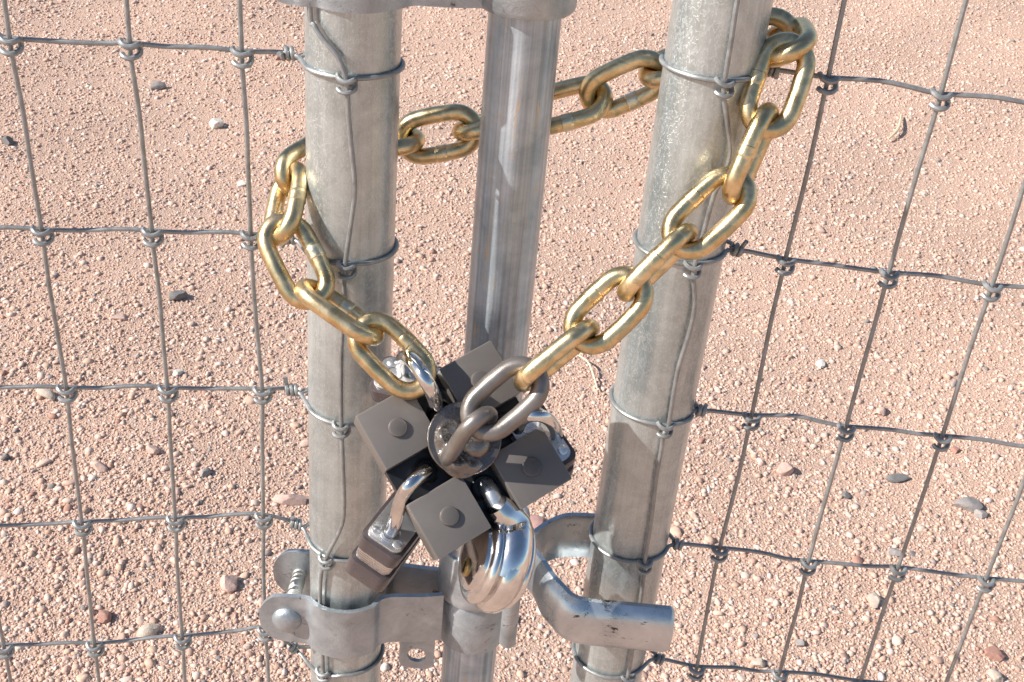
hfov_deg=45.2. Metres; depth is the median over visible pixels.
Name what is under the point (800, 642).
stone
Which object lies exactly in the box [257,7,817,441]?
chain
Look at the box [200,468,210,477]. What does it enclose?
stone
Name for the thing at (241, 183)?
stone
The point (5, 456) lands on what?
stone
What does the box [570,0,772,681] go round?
gate post
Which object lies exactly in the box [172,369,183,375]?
stone
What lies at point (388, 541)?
padlock
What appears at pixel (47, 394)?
stone
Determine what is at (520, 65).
drop rod
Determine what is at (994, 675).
stone
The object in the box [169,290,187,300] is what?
stone
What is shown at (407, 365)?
padlock
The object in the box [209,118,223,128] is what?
stone
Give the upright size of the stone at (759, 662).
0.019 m
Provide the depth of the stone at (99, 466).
2.23 m
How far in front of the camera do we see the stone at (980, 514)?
2.36 m
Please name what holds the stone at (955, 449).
on the ground
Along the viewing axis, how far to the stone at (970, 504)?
2.37 m
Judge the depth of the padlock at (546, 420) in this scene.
0.66 m
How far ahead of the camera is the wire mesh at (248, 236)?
0.70 m
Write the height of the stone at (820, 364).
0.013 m
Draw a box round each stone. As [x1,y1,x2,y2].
[1,453,9,460]
[2,136,13,145]
[36,389,54,400]
[91,461,107,472]
[98,610,111,623]
[111,314,127,320]
[136,623,158,636]
[146,445,159,454]
[149,81,165,89]
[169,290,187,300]
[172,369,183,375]
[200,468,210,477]
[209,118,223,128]
[220,575,236,593]
[237,180,245,186]
[272,494,307,505]
[530,514,544,528]
[751,658,765,667]
[776,462,793,475]
[795,639,804,646]
[815,359,825,368]
[817,225,825,232]
[840,490,851,499]
[867,592,880,607]
[876,406,885,415]
[886,473,909,482]
[887,548,900,556]
[950,446,960,453]
[952,496,983,512]
[974,509,987,518]
[984,646,1005,661]
[986,669,1002,681]
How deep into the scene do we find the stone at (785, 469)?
2.43 m
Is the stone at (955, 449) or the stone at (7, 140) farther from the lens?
the stone at (7, 140)
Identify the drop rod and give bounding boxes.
[441,12,561,681]
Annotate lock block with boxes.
[354,341,571,559]
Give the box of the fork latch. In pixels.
[451,507,674,651]
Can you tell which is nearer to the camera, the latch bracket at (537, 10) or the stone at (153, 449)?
the latch bracket at (537, 10)
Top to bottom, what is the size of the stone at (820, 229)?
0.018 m
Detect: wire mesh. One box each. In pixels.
[0,0,405,681]
[571,0,1023,681]
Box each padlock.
[345,463,433,591]
[369,349,442,415]
[458,477,535,613]
[509,405,575,475]
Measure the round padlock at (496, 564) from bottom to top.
0.070 m
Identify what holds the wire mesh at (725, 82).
attached to the gate post at (689, 146)
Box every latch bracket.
[259,549,501,668]
[276,0,576,20]
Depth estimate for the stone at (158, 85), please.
3.85 m
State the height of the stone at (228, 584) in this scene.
0.027 m
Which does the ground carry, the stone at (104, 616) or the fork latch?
the stone at (104, 616)
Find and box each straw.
[577,355,597,390]
[887,114,901,139]
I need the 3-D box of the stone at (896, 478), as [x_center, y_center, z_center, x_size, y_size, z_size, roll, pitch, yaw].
[0.767,0.273,2.447,0.049,0.015,0.024,-7,34,-19]
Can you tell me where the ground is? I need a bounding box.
[0,0,1023,681]
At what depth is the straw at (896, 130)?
3.99 m
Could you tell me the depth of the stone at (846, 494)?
2.38 m
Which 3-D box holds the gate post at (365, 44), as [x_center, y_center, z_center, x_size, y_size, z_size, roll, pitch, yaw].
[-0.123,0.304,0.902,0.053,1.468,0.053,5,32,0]
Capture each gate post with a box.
[304,7,401,681]
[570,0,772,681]
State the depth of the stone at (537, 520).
2.23 m
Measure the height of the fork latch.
0.114 m
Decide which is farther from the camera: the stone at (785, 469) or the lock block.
the stone at (785, 469)
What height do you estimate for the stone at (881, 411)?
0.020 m
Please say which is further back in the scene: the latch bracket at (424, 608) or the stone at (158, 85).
the stone at (158, 85)
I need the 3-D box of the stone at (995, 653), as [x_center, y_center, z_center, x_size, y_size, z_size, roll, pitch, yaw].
[0.804,0.521,2.047,0.036,0.017,0.027,5,32,0]
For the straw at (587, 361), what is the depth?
2.65 m
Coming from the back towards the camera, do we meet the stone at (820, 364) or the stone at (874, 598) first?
the stone at (820, 364)
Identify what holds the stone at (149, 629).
on the ground
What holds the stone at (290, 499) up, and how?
on the ground
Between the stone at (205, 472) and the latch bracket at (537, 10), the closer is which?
the latch bracket at (537, 10)
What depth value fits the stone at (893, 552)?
2.24 m

